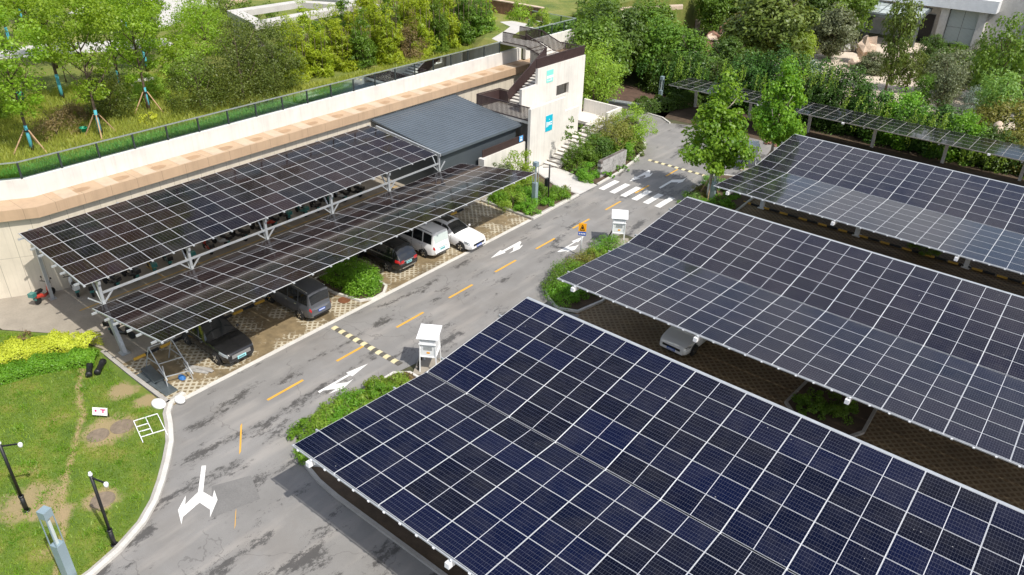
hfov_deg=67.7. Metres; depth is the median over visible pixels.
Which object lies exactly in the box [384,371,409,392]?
bed shrub
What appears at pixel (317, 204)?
electric scooter
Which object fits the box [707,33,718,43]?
rock
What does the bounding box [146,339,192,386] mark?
scaffold frame
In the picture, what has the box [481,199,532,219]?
kerb
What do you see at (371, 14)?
bamboo
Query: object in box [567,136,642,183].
planting bed
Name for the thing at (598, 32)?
garden tree
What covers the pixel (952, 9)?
window
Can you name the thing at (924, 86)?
garden tree
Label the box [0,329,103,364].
hedge
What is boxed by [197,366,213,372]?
board
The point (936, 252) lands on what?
shade bush
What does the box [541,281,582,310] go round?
bed shrub
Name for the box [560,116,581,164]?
sapling
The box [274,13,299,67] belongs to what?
bamboo
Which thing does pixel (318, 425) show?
bed shrub
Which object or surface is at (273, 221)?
electric scooter
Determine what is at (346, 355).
lane dash
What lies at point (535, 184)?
light column
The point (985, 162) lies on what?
vine hedge
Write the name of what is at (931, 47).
garden tree
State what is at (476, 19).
bamboo
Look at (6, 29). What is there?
staked tree
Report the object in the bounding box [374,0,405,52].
bamboo
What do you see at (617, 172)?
kerb
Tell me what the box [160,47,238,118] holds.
juniper
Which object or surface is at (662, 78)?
light column
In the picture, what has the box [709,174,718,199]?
light column
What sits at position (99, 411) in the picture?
lawn sign
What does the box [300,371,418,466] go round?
kerb
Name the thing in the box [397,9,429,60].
dry conifer
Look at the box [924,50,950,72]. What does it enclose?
garden tree
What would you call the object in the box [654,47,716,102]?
vine hedge
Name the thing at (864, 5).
garden tree
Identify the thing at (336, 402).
bed shrub
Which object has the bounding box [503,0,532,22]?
garden shrub
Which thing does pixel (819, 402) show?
shade bush
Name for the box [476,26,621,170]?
stair tower
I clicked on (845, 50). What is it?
rock
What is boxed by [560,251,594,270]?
bed shrub
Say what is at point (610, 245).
bed shrub
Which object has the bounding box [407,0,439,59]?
bamboo
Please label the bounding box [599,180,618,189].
crosswalk stripe
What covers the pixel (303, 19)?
bamboo
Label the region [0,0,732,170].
garden terrace
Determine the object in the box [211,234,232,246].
electric scooter
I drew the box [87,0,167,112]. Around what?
staked tree
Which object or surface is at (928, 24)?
door
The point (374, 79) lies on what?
glass railing
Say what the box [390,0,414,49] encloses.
bamboo
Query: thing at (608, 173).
stair shrub
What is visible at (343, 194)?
electric scooter
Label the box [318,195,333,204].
electric scooter
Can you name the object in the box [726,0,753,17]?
garden tree
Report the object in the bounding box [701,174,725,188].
bed shrub
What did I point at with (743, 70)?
tree
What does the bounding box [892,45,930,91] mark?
garden tree
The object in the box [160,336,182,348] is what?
wheel stop
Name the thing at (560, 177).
path
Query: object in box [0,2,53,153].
staked tree
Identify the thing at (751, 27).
garden tree
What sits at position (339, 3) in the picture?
bamboo
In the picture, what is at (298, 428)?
bed shrub
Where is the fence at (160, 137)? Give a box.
[0,72,380,178]
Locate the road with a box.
[96,110,777,574]
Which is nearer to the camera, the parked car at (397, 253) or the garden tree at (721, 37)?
the parked car at (397, 253)
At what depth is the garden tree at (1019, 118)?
69.86 m
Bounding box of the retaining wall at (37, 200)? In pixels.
[0,19,576,298]
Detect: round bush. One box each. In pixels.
[319,255,366,287]
[339,258,383,298]
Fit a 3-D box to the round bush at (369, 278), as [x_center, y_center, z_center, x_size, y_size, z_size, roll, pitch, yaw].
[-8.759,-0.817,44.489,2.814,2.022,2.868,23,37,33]
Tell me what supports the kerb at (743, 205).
on the ground at (632, 80)
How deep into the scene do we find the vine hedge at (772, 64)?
73.85 m
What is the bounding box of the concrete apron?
[0,176,486,362]
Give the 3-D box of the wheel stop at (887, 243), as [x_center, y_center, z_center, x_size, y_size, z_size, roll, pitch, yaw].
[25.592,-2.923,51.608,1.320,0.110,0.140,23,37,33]
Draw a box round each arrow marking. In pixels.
[178,465,216,523]
[318,364,366,393]
[491,241,522,257]
[557,236,583,251]
[630,170,651,180]
[659,178,685,187]
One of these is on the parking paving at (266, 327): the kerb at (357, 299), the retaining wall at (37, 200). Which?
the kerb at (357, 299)
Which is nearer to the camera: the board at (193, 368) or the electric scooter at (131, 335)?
the board at (193, 368)
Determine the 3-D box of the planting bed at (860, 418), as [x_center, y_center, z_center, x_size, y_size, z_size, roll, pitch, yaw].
[15.181,5.720,36.378,3.400,0.150,3.900,23,37,33]
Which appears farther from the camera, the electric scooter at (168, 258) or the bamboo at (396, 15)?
the bamboo at (396, 15)
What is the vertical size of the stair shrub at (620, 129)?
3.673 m
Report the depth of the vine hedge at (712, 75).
77.61 m
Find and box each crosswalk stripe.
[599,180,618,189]
[610,183,628,193]
[621,187,640,196]
[632,190,651,199]
[643,193,662,203]
[655,197,674,207]
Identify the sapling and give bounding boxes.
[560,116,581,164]
[578,123,595,143]
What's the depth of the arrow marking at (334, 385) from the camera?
37.16 m
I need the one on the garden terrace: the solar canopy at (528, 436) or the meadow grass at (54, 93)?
the meadow grass at (54, 93)
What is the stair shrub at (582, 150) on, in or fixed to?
on the planting bed at (596, 180)
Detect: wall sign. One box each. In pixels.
[545,114,552,131]
[546,69,553,82]
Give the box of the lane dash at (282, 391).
[267,380,303,400]
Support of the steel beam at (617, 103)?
on the steel beam at (626, 107)
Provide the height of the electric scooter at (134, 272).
1.234 m
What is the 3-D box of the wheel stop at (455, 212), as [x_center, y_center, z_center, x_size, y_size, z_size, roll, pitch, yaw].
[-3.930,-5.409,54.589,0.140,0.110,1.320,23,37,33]
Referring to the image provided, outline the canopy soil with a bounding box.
[651,97,1023,185]
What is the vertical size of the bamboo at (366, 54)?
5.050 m
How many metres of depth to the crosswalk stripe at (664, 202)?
56.97 m
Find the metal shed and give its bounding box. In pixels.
[371,94,521,184]
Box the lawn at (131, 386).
[0,330,164,574]
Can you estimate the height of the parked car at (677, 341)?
1.558 m
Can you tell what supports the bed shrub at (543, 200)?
on the planting bed at (541, 206)
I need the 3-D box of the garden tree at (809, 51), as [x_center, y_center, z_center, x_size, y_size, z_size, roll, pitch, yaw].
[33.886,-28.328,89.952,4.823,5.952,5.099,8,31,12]
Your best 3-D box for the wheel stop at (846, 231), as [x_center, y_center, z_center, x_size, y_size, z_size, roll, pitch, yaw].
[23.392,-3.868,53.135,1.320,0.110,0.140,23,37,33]
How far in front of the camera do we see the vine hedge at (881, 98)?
69.09 m
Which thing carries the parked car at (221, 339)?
on the parking paving at (266, 327)
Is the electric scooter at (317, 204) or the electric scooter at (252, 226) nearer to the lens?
the electric scooter at (252, 226)
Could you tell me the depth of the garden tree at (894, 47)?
81.52 m
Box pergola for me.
[227,0,361,61]
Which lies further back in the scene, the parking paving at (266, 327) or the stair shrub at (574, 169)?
the stair shrub at (574, 169)
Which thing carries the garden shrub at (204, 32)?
on the garden terrace
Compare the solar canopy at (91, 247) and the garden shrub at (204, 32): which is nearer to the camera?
the solar canopy at (91, 247)
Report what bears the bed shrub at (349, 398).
on the planting bed
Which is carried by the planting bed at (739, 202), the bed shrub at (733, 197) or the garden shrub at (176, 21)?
the bed shrub at (733, 197)
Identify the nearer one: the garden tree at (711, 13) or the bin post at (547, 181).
the bin post at (547, 181)
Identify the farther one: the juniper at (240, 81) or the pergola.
the pergola
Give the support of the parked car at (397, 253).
on the parking paving at (266, 327)
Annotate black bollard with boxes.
[85,361,93,377]
[94,358,106,374]
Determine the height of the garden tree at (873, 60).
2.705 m
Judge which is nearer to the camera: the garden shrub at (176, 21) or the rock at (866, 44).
the garden shrub at (176, 21)
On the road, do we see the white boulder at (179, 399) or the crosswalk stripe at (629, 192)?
the crosswalk stripe at (629, 192)
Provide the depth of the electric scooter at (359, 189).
56.38 m
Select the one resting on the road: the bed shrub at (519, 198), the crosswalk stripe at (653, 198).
the crosswalk stripe at (653, 198)
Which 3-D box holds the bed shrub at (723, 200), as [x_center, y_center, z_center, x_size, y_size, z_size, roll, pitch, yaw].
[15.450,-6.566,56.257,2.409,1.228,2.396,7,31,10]
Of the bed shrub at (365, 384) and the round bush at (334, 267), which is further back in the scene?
the round bush at (334, 267)
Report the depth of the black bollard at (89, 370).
37.14 m
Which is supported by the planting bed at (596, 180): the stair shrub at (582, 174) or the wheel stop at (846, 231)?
the stair shrub at (582, 174)
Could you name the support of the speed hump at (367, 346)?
on the road
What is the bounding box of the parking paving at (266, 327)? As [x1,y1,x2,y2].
[123,201,530,404]
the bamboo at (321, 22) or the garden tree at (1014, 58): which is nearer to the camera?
the bamboo at (321, 22)
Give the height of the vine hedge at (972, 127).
4.252 m
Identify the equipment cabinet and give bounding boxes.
[413,324,441,375]
[606,209,628,247]
[740,140,760,170]
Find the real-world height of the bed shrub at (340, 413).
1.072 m
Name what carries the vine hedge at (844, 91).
on the ground at (632, 80)
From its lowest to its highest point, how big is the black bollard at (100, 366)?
0.320 m
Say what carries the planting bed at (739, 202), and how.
on the ground at (632, 80)
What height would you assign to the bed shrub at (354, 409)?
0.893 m
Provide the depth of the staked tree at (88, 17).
45.28 m
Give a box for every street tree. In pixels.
[678,68,761,198]
[747,55,807,156]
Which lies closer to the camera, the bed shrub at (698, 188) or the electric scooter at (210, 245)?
the electric scooter at (210, 245)
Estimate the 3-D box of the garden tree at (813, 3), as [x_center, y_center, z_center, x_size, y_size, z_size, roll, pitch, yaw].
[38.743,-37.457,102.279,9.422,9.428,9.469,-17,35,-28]
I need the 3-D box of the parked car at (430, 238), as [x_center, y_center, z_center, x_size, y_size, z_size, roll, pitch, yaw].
[-6.096,-3.452,49.429,4.478,1.942,2.070,23,37,33]
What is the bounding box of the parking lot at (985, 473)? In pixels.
[575,198,1023,509]
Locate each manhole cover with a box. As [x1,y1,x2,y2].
[86,428,109,441]
[90,491,115,508]
[110,419,133,433]
[338,297,350,302]
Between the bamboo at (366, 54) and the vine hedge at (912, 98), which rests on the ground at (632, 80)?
the vine hedge at (912, 98)
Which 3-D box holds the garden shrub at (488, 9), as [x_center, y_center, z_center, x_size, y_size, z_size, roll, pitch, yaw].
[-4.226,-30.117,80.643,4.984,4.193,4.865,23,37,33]
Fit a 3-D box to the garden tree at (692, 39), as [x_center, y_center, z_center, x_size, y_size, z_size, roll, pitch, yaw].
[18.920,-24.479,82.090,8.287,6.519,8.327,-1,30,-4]
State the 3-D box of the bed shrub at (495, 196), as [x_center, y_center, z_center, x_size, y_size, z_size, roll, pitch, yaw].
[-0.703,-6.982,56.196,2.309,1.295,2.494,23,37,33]
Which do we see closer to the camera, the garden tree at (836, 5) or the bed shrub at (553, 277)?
the bed shrub at (553, 277)
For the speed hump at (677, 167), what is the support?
on the road
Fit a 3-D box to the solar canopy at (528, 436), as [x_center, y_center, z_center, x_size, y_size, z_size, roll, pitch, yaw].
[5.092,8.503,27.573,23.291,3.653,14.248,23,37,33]
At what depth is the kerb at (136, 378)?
37.15 m
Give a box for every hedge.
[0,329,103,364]
[0,347,99,385]
[632,90,702,113]
[633,46,687,94]
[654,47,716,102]
[690,55,747,109]
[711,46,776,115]
[743,40,813,120]
[791,54,843,126]
[798,62,876,135]
[832,77,905,144]
[857,86,936,151]
[891,99,965,159]
[923,108,992,166]
[951,123,1019,174]
[990,130,1023,175]
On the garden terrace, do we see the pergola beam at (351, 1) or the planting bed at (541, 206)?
the pergola beam at (351, 1)
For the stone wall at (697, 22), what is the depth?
110.24 m
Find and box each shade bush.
[791,387,828,420]
[820,390,858,424]
[907,243,942,256]
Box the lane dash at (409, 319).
[396,312,423,327]
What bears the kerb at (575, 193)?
on the ground at (632, 80)
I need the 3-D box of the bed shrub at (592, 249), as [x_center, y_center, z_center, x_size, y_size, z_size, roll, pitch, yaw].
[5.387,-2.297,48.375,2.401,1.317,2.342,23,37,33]
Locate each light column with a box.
[36,505,76,574]
[532,161,538,199]
[658,76,664,94]
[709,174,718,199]
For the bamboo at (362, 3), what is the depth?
67.37 m
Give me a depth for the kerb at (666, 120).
74.77 m
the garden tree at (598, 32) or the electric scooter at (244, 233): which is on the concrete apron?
the electric scooter at (244, 233)
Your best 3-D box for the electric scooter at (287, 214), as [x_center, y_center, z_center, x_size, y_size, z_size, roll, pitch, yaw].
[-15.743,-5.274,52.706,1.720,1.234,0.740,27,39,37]
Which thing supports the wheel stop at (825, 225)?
on the parking lot at (985, 473)
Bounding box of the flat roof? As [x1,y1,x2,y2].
[618,4,682,11]
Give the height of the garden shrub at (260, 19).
3.853 m
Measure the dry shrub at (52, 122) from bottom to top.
2.278 m
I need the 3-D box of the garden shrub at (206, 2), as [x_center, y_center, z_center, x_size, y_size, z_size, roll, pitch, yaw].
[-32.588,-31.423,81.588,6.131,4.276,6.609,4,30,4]
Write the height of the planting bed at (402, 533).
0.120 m
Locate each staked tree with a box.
[0,0,13,50]
[0,0,80,99]
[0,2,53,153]
[10,1,66,68]
[19,0,121,139]
[71,0,141,84]
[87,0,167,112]
[118,0,163,71]
[129,0,171,54]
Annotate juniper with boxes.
[72,64,137,120]
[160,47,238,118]
[199,6,292,112]
[220,23,277,84]
[236,16,307,94]
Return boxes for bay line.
[79,186,396,310]
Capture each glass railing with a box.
[0,42,499,178]
[528,10,576,38]
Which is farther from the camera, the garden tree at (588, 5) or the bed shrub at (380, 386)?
the garden tree at (588, 5)
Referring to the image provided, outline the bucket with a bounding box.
[78,126,86,133]
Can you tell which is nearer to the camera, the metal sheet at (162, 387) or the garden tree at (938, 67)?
the metal sheet at (162, 387)
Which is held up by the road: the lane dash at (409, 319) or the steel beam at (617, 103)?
the lane dash at (409, 319)
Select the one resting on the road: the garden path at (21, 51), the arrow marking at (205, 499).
the arrow marking at (205, 499)
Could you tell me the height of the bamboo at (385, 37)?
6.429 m
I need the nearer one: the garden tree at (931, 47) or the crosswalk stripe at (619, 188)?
the crosswalk stripe at (619, 188)
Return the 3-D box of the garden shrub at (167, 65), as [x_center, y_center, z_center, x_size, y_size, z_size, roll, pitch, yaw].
[-24.535,-16.689,57.808,3.958,3.072,4.110,-5,31,-11]
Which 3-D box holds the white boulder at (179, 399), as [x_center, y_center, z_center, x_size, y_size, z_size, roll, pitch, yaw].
[-15.510,5.206,35.642,0.636,0.210,0.418,23,37,33]
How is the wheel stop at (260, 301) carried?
on the parking paving at (266, 327)
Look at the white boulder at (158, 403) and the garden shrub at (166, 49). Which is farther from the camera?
the garden shrub at (166, 49)
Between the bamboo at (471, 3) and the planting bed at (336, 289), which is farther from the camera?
the bamboo at (471, 3)
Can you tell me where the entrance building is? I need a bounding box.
[857,0,1023,49]
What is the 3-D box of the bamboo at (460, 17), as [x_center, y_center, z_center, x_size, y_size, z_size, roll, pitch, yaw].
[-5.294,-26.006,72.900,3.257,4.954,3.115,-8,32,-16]
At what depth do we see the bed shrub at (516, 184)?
56.94 m
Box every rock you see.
[706,30,719,38]
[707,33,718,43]
[841,43,850,51]
[848,56,861,67]
[850,40,857,51]
[856,35,877,57]
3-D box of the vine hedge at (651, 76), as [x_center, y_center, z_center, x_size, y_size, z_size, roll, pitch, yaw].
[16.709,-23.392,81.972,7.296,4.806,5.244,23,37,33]
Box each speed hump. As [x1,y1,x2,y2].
[331,326,402,365]
[648,159,708,176]
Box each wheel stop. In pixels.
[133,347,158,360]
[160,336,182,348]
[232,304,253,314]
[254,298,266,304]
[450,208,463,215]
[763,207,778,212]
[780,211,797,217]
[799,217,816,223]
[818,223,836,229]
[838,228,853,233]
[859,234,878,241]
[880,241,900,247]
[902,247,918,252]
[925,253,946,260]
[948,260,970,267]
[972,267,994,275]
[997,274,1020,282]
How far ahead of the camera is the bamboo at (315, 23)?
62.31 m
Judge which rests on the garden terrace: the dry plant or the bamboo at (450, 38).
the bamboo at (450, 38)
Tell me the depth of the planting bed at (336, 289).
44.96 m
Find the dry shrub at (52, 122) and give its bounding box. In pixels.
[23,105,83,142]
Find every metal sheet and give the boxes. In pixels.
[137,372,177,395]
[141,365,163,382]
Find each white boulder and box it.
[151,398,165,409]
[174,395,185,403]
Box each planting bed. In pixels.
[311,467,474,574]
[316,266,384,298]
[487,173,573,215]
[551,248,611,309]
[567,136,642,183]
[691,175,750,209]
[788,381,873,434]
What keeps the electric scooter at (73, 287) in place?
on the concrete apron
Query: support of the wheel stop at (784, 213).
on the parking lot at (985, 473)
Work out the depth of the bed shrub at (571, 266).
46.38 m
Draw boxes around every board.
[184,365,211,373]
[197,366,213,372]
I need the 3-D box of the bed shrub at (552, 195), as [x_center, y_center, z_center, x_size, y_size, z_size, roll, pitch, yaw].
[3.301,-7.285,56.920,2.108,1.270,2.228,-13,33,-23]
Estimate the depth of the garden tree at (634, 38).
80.76 m
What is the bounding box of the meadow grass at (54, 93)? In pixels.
[0,44,473,178]
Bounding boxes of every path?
[0,38,170,58]
[492,21,532,41]
[537,164,596,193]
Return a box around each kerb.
[85,391,185,574]
[100,350,169,401]
[184,219,530,398]
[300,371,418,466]
[302,461,447,574]
[314,263,387,301]
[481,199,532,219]
[484,171,577,216]
[532,194,578,219]
[544,246,613,312]
[597,133,645,184]
[646,112,670,123]
[683,174,753,210]
[784,380,876,436]
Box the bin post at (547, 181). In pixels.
[543,164,550,200]
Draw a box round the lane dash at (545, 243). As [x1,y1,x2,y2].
[535,238,554,248]
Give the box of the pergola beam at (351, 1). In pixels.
[312,0,380,25]
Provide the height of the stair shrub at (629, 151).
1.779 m
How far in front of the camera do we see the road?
35.81 m
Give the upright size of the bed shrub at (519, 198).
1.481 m
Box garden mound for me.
[468,19,537,51]
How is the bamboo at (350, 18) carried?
on the garden terrace
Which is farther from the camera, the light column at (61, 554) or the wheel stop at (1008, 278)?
the wheel stop at (1008, 278)
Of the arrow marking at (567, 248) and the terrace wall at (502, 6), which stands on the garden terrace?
the terrace wall at (502, 6)
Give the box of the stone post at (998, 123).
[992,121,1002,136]
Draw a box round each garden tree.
[566,12,633,99]
[573,0,634,37]
[575,0,653,69]
[576,0,633,18]
[578,38,628,107]
[624,10,695,79]
[628,0,683,30]
[645,28,722,95]
[693,0,734,32]
[703,36,754,70]
[717,19,751,56]
[721,0,824,63]
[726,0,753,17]
[770,0,837,31]
[778,26,820,69]
[803,59,821,93]
[807,57,823,85]
[808,0,855,20]
[810,1,862,58]
[828,0,880,32]
[855,50,886,75]
[877,0,926,90]
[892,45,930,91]
[913,72,937,106]
[917,33,949,57]
[922,46,975,96]
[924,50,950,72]
[931,59,972,113]
[943,41,968,59]
[955,84,985,116]
[960,39,989,61]
[965,43,1023,87]
[968,10,1023,104]
[970,93,1023,135]
[972,66,1023,128]
[1009,94,1023,132]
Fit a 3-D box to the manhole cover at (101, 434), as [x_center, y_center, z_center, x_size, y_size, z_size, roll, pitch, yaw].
[-18.174,6.489,33.526,0.920,0.040,0.920,23,37,33]
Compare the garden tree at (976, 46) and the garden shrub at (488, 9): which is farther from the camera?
the garden tree at (976, 46)
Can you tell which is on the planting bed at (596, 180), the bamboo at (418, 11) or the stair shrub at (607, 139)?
the stair shrub at (607, 139)
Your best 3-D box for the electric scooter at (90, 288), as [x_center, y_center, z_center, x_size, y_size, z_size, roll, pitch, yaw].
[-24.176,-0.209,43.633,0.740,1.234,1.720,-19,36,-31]
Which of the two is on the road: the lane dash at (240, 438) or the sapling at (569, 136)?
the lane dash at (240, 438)
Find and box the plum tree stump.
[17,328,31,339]
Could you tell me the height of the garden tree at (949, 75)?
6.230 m
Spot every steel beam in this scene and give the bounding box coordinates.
[605,100,637,107]
[611,104,636,109]
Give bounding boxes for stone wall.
[597,149,626,177]
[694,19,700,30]
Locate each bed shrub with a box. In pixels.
[286,417,324,442]
[292,426,314,464]
[305,414,334,434]
[307,405,331,431]
[315,392,353,417]
[315,403,351,427]
[332,386,368,409]
[344,400,361,416]
[349,381,382,403]
[354,386,380,406]
[362,373,395,395]
[363,379,397,401]
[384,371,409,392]
[487,189,515,204]
[492,181,522,196]
[496,187,528,211]
[511,185,531,203]
[512,194,541,215]
[513,175,542,192]
[528,191,554,206]
[530,178,554,197]
[540,263,571,296]
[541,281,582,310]
[543,182,570,200]
[549,257,586,277]
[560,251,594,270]
[563,283,598,302]
[579,245,607,260]
[588,233,626,254]
[677,189,704,203]
[690,176,708,198]
[695,195,712,202]
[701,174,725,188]
[707,194,737,208]
[716,178,740,199]
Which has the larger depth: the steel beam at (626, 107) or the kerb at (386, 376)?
the steel beam at (626, 107)
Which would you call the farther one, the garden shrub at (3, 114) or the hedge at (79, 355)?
the garden shrub at (3, 114)
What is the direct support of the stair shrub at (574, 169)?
on the planting bed at (596, 180)
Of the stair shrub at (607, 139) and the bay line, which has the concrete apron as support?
the bay line
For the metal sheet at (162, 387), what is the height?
0.072 m
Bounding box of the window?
[943,9,979,45]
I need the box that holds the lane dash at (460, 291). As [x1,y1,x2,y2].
[448,284,472,297]
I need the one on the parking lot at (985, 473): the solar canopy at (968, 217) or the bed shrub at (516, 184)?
the solar canopy at (968, 217)
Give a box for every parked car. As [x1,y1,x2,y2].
[181,315,253,365]
[266,276,330,320]
[355,236,417,271]
[398,221,449,257]
[431,214,485,251]
[660,326,706,355]
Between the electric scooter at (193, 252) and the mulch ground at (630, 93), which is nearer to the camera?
the electric scooter at (193, 252)
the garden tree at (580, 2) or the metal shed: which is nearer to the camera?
the metal shed
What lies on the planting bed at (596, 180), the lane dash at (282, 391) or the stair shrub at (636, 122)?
the stair shrub at (636, 122)
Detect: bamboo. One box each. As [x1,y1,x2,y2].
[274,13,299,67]
[279,19,317,83]
[282,17,319,75]
[295,0,314,41]
[301,9,334,77]
[304,20,333,72]
[310,3,332,41]
[324,3,351,63]
[326,18,362,72]
[330,0,351,33]
[342,2,376,60]
[348,6,378,69]
[353,0,372,36]
[361,0,383,42]
[361,0,383,58]
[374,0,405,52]
[374,0,406,66]
[381,0,400,26]
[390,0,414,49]
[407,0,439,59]
[410,0,430,39]
[420,0,451,54]
[427,0,444,33]
[433,0,462,48]
[448,0,477,45]
[448,1,470,42]
[461,0,480,25]
[469,0,495,36]
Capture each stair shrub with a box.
[562,137,601,171]
[570,163,584,172]
[576,161,600,183]
[583,132,614,163]
[589,111,636,152]
[590,131,615,160]
[602,170,614,177]
[610,138,638,161]
[613,102,657,146]
[615,164,629,171]
[619,114,639,137]
[619,137,645,155]
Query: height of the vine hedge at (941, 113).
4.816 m
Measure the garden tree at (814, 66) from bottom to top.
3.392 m
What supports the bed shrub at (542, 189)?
on the planting bed at (541, 206)
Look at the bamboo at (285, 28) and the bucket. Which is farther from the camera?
the bamboo at (285, 28)
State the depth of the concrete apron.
43.25 m
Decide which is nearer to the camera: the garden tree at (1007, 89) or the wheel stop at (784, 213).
the wheel stop at (784, 213)
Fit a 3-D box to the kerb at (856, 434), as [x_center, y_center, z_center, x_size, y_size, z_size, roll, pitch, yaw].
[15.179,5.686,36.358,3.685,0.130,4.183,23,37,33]
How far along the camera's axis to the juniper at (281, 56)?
55.78 m
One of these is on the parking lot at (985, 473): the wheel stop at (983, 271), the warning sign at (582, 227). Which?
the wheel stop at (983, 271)
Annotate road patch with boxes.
[212,476,259,516]
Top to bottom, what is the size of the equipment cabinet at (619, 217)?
2.290 m
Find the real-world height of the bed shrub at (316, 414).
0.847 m
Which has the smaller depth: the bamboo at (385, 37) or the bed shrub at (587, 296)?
the bed shrub at (587, 296)
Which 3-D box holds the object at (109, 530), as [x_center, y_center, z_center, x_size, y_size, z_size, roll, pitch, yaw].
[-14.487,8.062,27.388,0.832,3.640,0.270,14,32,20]
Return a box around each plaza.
[70,0,219,26]
[749,36,1014,130]
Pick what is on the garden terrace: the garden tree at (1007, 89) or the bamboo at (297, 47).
the bamboo at (297, 47)
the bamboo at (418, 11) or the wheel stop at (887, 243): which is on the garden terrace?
the bamboo at (418, 11)
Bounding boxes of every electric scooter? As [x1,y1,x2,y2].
[27,276,54,304]
[63,275,79,296]
[87,283,93,296]
[102,275,121,288]
[102,321,135,338]
[121,268,140,280]
[146,261,157,273]
[162,254,172,265]
[182,249,195,262]
[202,241,214,254]
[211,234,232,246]
[229,228,249,240]
[250,222,263,233]
[259,216,279,227]
[278,210,292,219]
[295,205,309,216]
[309,200,321,212]
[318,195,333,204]
[332,190,348,201]
[345,185,364,196]
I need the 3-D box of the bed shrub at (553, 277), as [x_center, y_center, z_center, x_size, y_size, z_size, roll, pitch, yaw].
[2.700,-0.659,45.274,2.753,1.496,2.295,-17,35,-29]
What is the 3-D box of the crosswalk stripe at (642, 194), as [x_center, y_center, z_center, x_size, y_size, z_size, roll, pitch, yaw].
[9.889,-7.025,58.072,0.480,0.001,2.300,23,37,33]
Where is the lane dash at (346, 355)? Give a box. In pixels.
[336,346,363,361]
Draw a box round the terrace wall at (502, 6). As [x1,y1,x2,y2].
[481,0,543,20]
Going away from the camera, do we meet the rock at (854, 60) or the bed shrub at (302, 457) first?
the bed shrub at (302, 457)
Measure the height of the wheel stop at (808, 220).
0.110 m
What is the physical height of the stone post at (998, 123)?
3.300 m
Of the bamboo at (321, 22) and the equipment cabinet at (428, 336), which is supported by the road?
the equipment cabinet at (428, 336)
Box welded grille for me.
[133,413,167,442]
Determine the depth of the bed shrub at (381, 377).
36.74 m
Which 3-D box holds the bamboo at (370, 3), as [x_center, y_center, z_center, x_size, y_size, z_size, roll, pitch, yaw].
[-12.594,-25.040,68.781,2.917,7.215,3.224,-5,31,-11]
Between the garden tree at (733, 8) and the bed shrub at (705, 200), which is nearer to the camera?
the bed shrub at (705, 200)
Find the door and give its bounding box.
[916,14,935,40]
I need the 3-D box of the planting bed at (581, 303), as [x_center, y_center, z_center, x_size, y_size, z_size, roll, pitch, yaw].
[4.888,-0.497,46.621,3.700,0.140,8.150,23,37,33]
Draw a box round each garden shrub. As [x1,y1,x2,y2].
[0,89,29,121]
[138,111,158,124]
[155,32,200,75]
[158,45,213,91]
[166,0,230,41]
[172,0,241,13]
[172,1,234,58]
[199,0,254,27]
[230,0,282,34]
[230,18,281,64]
[457,0,497,19]
[473,12,500,37]
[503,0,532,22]
[524,21,534,26]
[530,7,553,27]
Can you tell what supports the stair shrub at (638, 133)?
on the planting bed at (596, 180)
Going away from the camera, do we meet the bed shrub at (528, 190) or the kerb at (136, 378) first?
the kerb at (136, 378)
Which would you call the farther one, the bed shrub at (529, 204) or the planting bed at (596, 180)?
the planting bed at (596, 180)
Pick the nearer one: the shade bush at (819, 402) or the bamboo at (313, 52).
the shade bush at (819, 402)
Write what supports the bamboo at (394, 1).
on the garden terrace
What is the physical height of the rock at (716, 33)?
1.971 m
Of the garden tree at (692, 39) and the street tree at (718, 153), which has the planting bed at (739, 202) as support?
the street tree at (718, 153)
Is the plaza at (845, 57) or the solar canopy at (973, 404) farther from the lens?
the plaza at (845, 57)
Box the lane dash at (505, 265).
[494,260,516,271]
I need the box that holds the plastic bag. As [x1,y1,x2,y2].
[178,374,185,380]
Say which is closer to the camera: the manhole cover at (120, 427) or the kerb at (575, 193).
the manhole cover at (120, 427)
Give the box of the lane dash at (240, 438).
[239,424,241,453]
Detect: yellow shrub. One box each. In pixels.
[492,162,510,168]
[501,148,534,185]
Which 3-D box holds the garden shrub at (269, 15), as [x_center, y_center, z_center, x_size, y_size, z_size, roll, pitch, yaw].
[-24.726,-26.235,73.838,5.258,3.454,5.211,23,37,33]
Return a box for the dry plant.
[398,371,412,382]
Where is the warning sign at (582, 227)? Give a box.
[578,223,586,254]
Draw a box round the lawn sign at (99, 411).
[92,407,109,416]
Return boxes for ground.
[0,24,1023,451]
[582,83,681,117]
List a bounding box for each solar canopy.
[18,125,444,303]
[91,163,536,355]
[291,297,1023,574]
[557,196,1023,467]
[669,78,1023,180]
[713,134,1023,274]
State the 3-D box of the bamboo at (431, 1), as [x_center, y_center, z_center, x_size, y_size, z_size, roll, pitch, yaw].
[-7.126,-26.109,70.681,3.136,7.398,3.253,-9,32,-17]
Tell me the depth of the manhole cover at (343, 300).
43.85 m

